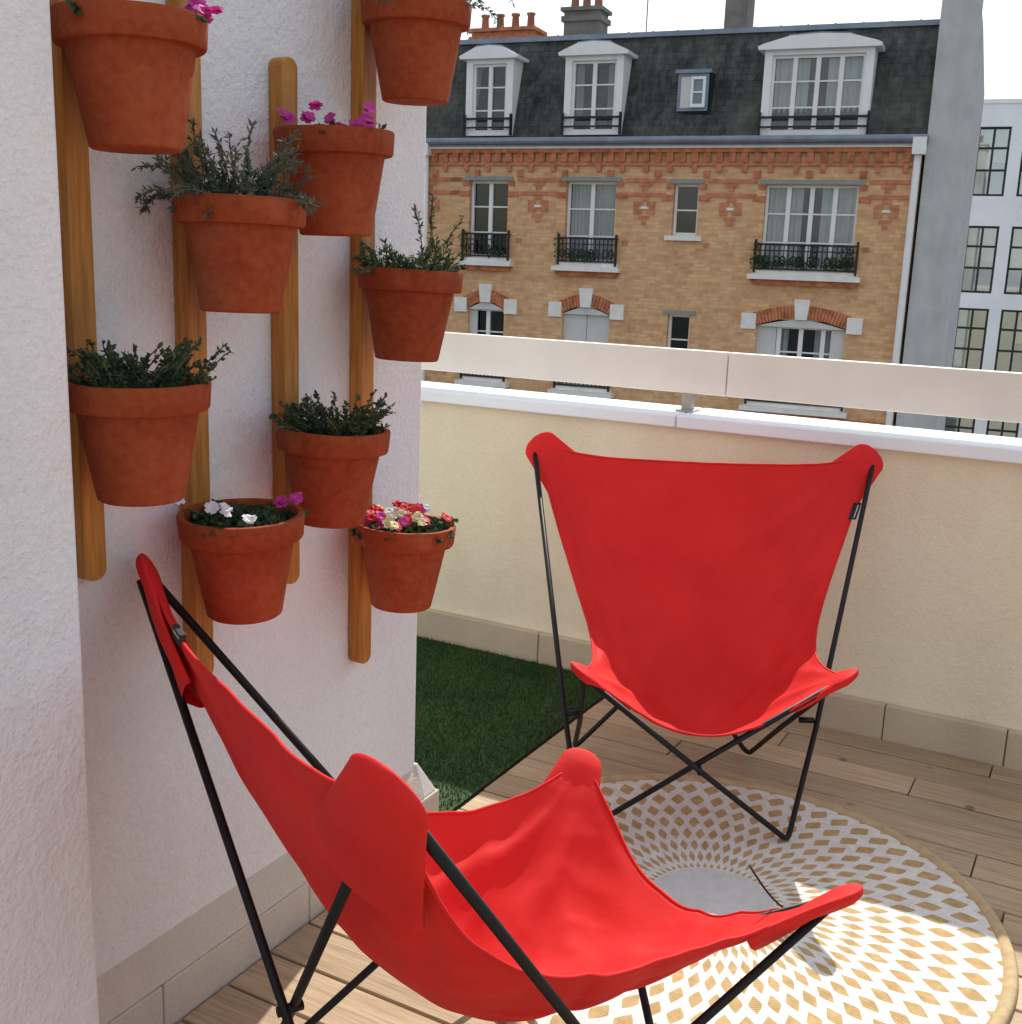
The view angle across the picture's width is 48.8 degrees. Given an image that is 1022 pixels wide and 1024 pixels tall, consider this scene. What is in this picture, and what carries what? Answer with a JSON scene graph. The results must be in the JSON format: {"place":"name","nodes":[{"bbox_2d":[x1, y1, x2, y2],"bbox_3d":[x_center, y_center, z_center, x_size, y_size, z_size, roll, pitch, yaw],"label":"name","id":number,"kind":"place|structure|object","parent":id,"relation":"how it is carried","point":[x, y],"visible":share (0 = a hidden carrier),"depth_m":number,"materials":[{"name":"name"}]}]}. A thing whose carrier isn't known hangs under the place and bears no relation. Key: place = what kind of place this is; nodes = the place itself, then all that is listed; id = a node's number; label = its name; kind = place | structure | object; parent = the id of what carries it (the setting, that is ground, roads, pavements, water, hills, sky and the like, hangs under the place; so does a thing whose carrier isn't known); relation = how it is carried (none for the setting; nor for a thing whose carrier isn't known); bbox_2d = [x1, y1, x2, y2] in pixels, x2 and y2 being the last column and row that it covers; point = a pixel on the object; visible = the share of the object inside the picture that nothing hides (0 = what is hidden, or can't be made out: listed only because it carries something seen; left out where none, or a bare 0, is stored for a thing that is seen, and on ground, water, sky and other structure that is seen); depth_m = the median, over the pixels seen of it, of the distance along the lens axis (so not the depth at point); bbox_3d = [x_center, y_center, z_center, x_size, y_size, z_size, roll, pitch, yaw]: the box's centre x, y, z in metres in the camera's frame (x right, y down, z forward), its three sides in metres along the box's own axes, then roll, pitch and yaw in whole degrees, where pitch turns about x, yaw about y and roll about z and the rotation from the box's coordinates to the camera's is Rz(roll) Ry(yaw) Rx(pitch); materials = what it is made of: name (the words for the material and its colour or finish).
{"place":"outdoors","nodes":[
{"label":"outdoors","id":0,"kind":"place"},
{"bbox_2d":[460,0,1021,98],"label":"sky","id":1,"kind":"structure","parent":0,"point":[1002,19],"materials":[{"name":"white"}]},
{"bbox_2d":[959,99,1021,437],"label":"panel facade","id":2,"kind":"structure","parent":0,"point":[1004,212],"depth_m":41.70,"materials":[{"name":"white paint"}]},
{"bbox_2d":[945,129,1021,437],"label":"room interiors","id":3,"kind":"object","parent":2,"relation":"in","point":[984,276],"depth_m":42.86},
{"bbox_2d":[945,127,1021,437],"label":"window frames","id":4,"kind":"structure","parent":2,"relation":"attached to","point":[978,267],"depth_m":42.17,"materials":[{"name":"black metal"}]},
{"bbox_2d":[947,129,1021,423],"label":"blinds","id":5,"kind":"object","parent":4,"relation":"attached to","point":[989,236],"visible":0.25,"depth_m":42.21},
{"label":"ground","id":6,"kind":"structure","parent":0,"visible":0},
{"bbox_2d":[425,152,921,423],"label":"brick facade","id":7,"kind":"structure","parent":6,"relation":"on","point":[716,289],"depth_m":26.63,"materials":[{"name":"beige brick"}]},
{"bbox_2d":[465,176,865,314],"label":"lintels","id":8,"kind":"object","parent":7,"relation":"attached to","point":[702,181],"visible":0.18,"depth_m":26.21,"materials":[{"name":"metal"}]},
{"bbox_2d":[429,144,912,418],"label":"stone trim","id":9,"kind":"structure","parent":7,"relation":"attached to","point":[802,306],"depth_m":26.45,"materials":[{"name":"white stone"}]},
{"bbox_2d":[460,110,869,411],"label":"iron railings","id":10,"kind":"object","parent":9,"relation":"on","point":[563,117],"visible":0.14,"depth_m":26.63,"materials":[{"name":"black metal"}]},
{"bbox_2d":[457,230,854,272],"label":"window box plants","id":11,"kind":"object","parent":10,"relation":"attached to","point":[754,260],"depth_m":25.65,"materials":[{"name":"green plant"}]},
{"bbox_2d":[426,19,939,145],"bbox_3d":[0.564,-11.101,29.675,20.300,3.330,5.584,7,13,22],"label":"zinc work","id":12,"kind":"object","parent":9,"relation":"on","point":[728,140],"visible":0.56,"depth_m":25.81,"materials":[{"name":"grey metal"}]},
{"bbox_2d":[646,0,647,31],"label":"aerials","id":13,"kind":"object","parent":12,"relation":"attached to","point":[647,16],"visible":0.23,"depth_m":27.27,"materials":[{"name":"metal"}]},
{"bbox_2d":[431,147,911,425],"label":"red brick trim","id":14,"kind":"structure","parent":7,"relation":"attached to","point":[600,303],"depth_m":26.07,"materials":[{"name":"brick"}]},
{"bbox_2d":[421,33,926,425],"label":"window frames","id":15,"kind":"structure","parent":7,"relation":"attached to","point":[819,47],"depth_m":25.84,"materials":[{"name":"white wood"}]},
{"bbox_2d":[469,77,845,399],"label":"shutters","id":16,"kind":"object","parent":15,"relation":"attached to","point":[579,326],"visible":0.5,"depth_m":27.61,"materials":[{"name":"white wood"}]},
{"bbox_2d":[472,58,844,357],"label":"room interiors","id":17,"kind":"object","parent":15,"relation":"attached to","point":[687,200],"visible":0.06,"depth_m":27.12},
{"bbox_2d":[571,57,863,358],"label":"curtains","id":18,"kind":"object","parent":15,"relation":"hanging from","point":[606,199],"visible":0.19,"depth_m":25.67,"materials":[{"name":"white fabric"}]},
{"bbox_2d":[428,162,921,251],"bbox_3d":[-0.596,-6.274,28.403,20.200,4.910,0.080,7,13,22],"label":"patterned brick","id":19,"kind":"object","parent":7,"relation":"attached to","point":[538,183],"visible":0.72,"depth_m":26.24,"materials":[{"name":"brick"}]},
{"bbox_2d":[451,697,1002,922],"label":"terrace building","id":20,"kind":"structure","parent":6,"relation":"on","point":[470,798],"depth_m":3.78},
{"bbox_2d":[0,0,98,1023],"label":"corner pillar","id":21,"kind":"structure","parent":20,"relation":"on","point":[48,972],"depth_m":1.76,"materials":[{"name":"white paint"}]},
{"bbox_2d":[77,0,425,976],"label":"plant wall","id":22,"kind":"structure","parent":20,"relation":"on","point":[159,862],"depth_m":2.39,"materials":[{"name":"white paint"}]},
{"bbox_2d":[49,0,106,580],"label":"wooden slat","id":23,"kind":"object","parent":22,"relation":"attached to","point":[72,146],"visible":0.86,"depth_m":1.93,"materials":[{"name":"brown wood"}]},
{"bbox_2d":[50,0,223,154],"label":"potted plant flowers","id":24,"kind":"object","parent":23,"relation":"attached to","point":[131,63],"visible":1,"depth_m":1.75,"materials":[{"name":"orange ceramic"}]},
{"bbox_2d":[66,337,233,506],"bbox_3d":[-0.627,-0.163,1.938,0.284,0.282,0.249,-7,16,-37],"label":"potted plant herb","id":25,"kind":"object","parent":23,"relation":"hanging from","point":[137,423],"visible":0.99,"depth_m":1.86,"materials":[{"name":"ceramic"}]},
{"bbox_2d":[166,0,213,672],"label":"wooden slat","id":26,"kind":"object","parent":22,"relation":"attached to","point":[190,319],"visible":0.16,"depth_m":2.20,"materials":[{"name":"brown wood"}]},
{"bbox_2d":[131,116,326,313],"bbox_3d":[-0.497,-0.535,2.047,0.319,0.342,0.401,9,14,28],"label":"potted plant","id":27,"kind":"object","parent":26,"relation":"attached to","point":[240,239],"visible":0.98,"depth_m":2.01,"materials":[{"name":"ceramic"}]},
{"bbox_2d":[174,492,309,624],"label":"potted plant flowers","id":28,"kind":"object","parent":26,"relation":"attached to","point":[241,549],"visible":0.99,"depth_m":2.14,"materials":[{"name":"orange ceramic"}]},
{"bbox_2d":[97,767,424,1023],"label":"baseboard","id":29,"kind":"structure","parent":22,"relation":"attached to","point":[132,979],"depth_m":2.44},
{"bbox_2d":[269,57,299,583],"bbox_3d":[-0.490,-0.388,2.439,0.037,1.125,0.050,9,14,28],"label":"wooden slat","id":30,"kind":"object","parent":22,"relation":"attached to","point":[285,320],"visible":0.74,"depth_m":2.42,"materials":[{"name":"brown wood"}]},
{"bbox_2d":[268,389,394,528],"bbox_3d":[-0.380,-0.115,2.407,0.281,0.289,0.294,9,14,28],"label":"potted plant herb","id":31,"kind":"object","parent":30,"relation":"attached to","point":[332,461],"visible":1,"depth_m":2.35,"materials":[{"name":"ceramic"}]},
{"bbox_2d":[272,100,394,236],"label":"potted plant flowers","id":32,"kind":"object","parent":30,"relation":"attached to","point":[346,162],"visible":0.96,"depth_m":2.22,"materials":[{"name":"orange ceramic"}]},
{"bbox_2d":[348,0,376,663],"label":"wooden slat","id":33,"kind":"object","parent":22,"relation":"attached to","point":[363,75],"visible":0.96,"depth_m":2.67,"materials":[{"name":"brown wood"}]},
{"bbox_2d":[349,500,458,612],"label":"potted plant flowers","id":34,"kind":"object","parent":33,"relation":"attached to","point":[403,550],"visible":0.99,"depth_m":2.65,"materials":[{"name":"orange ceramic"}]},
{"bbox_2d":[349,192,467,361],"bbox_3d":[-0.229,-0.541,2.597,0.264,0.380,0.312,3,12,4],"label":"potted plant rosemary","id":35,"kind":"object","parent":33,"relation":"hanging from","point":[409,305],"visible":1,"depth_m":2.53,"materials":[{"name":"ceramic"}]},
{"bbox_2d":[351,0,514,105],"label":"flower pot","id":36,"kind":"object","parent":33,"relation":"attached to","point":[416,43],"visible":1,"depth_m":2.42,"materials":[{"name":"ceramic"}]},
{"bbox_2d":[107,789,438,1023],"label":"skirting blocks","id":37,"kind":"structure","parent":20,"relation":"on","point":[187,990],"depth_m":2.52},
{"bbox_2d":[414,762,434,796],"bbox_3d":[-0.515,0.721,3.382,0.647,0.096,0.063,9,14,28],"label":"corner fillet","id":38,"kind":"object","parent":37,"relation":"on","point":[427,786],"visible":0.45,"depth_m":3.23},
{"bbox_2d":[177,698,1021,1023],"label":"wooden deck","id":39,"kind":"structure","parent":20,"relation":"on","point":[963,816],"depth_m":3.51,"materials":[{"name":"brown wood"}]},
{"bbox_2d":[136,553,862,1023],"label":"butterfly chair","id":40,"kind":"object","parent":39,"relation":"on","point":[546,897],"visible":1,"depth_m":1.93,"materials":[{"name":"red fabric"}]},
{"bbox_2d":[414,635,601,811],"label":"artificial grass","id":41,"kind":"structure","parent":39,"relation":"on","point":[482,718],"depth_m":4.12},
{"bbox_2d":[504,774,1018,1023],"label":"round rug","id":42,"kind":"object","parent":39,"relation":"on","point":[911,935],"visible":0.64,"depth_m":2.88,"materials":[{"name":"white fabric"}]},
{"bbox_2d":[526,432,882,840],"bbox_3d":[0.615,0.360,3.416,1.187,1.047,0.927,2,12,1],"label":"butterfly chair","id":43,"kind":"object","parent":42,"relation":"on","point":[701,588],"visible":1,"depth_m":3.68,"materials":[{"name":"red fabric"}]},
{"bbox_2d":[417,608,1021,770],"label":"skirting blocks","id":44,"kind":"structure","parent":20,"relation":"on","point":[957,736],"depth_m":4.03,"materials":[{"name":"stone"}]},
{"bbox_2d":[419,401,1021,730],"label":"parapet wall","id":45,"kind":"structure","parent":20,"relation":"on","point":[932,619],"depth_m":3.98,"materials":[{"name":"beige paint"}]},
{"bbox_2d":[421,381,1021,463],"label":"coping","id":46,"kind":"object","parent":45,"relation":"on","point":[955,444],"visible":0.66,"depth_m":4.11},
{"bbox_2d":[422,332,1021,422],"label":"parapet rail","id":47,"kind":"object","parent":45,"relation":"on","point":[688,374],"visible":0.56,"depth_m":4.14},
{"bbox_2d":[538,647,1008,765],"bbox_3d":[2.334,0.914,3.473,8.900,0.148,0.026,9,14,28],"label":"grout","id":48,"kind":"object","parent":45,"relation":"attached to","point":[883,726],"depth_m":3.82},
{"bbox_2d":[893,124,928,425],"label":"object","id":49,"kind":"object","parent":6,"relation":"on","point":[911,265],"depth_m":25.57,"materials":[{"name":"white metal"}]},
{"bbox_2d":[469,25,546,38],"bbox_3d":[-0.106,-12.710,30.892,1.960,0.940,0.960,7,13,22],"label":"chimney stack","id":50,"kind":"object","parent":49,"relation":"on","point":[507,32],"visible":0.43,"depth_m":30.41,"materials":[{"name":"orange brick"}]},
{"bbox_2d":[481,12,535,27],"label":"chimney pots","id":51,"kind":"object","parent":50,"relation":"on","point":[515,19],"visible":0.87,"depth_m":30.60,"materials":[{"name":"ceramic"}]},
{"bbox_2d":[560,5,611,34],"bbox_3d":[1.918,-12.312,28.955,1.110,1.140,0.860,7,13,22],"label":"chimney stack","id":52,"kind":"object","parent":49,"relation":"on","point":[583,20],"visible":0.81,"depth_m":28.58,"materials":[{"name":"grey concrete"}]},
{"bbox_2d":[571,0,602,5],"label":"chimney pots","id":53,"kind":"object","parent":52,"relation":"on","point":[585,2],"visible":0.5,"depth_m":28.72,"materials":[{"name":"ceramic"}]},
{"bbox_2d":[426,25,938,137],"bbox_3d":[-0.268,-10.441,27.860,20.250,2.400,0.750,7,13,22],"label":"mansard slate","id":54,"kind":"object","parent":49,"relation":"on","point":[903,85],"visible":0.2,"depth_m":26.10,"materials":[{"name":"black stone"}]},
{"bbox_2d":[724,0,754,27],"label":"chimney stack","id":55,"kind":"object","parent":49,"relation":"on","point":[739,13],"visible":0.44,"depth_m":26.79,"materials":[{"name":"grey concrete"}]},
{"bbox_2d":[895,0,984,430],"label":"party wall","id":56,"kind":"structure","parent":6,"relation":"on","point":[956,111],"depth_m":24.24,"materials":[{"name":"grey concrete"}]},
{"bbox_2d":[975,0,983,10],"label":"chimney stack","id":57,"kind":"object","parent":56,"relation":"on","point":[980,2],"depth_m":24.11,"materials":[{"name":"grey concrete"}]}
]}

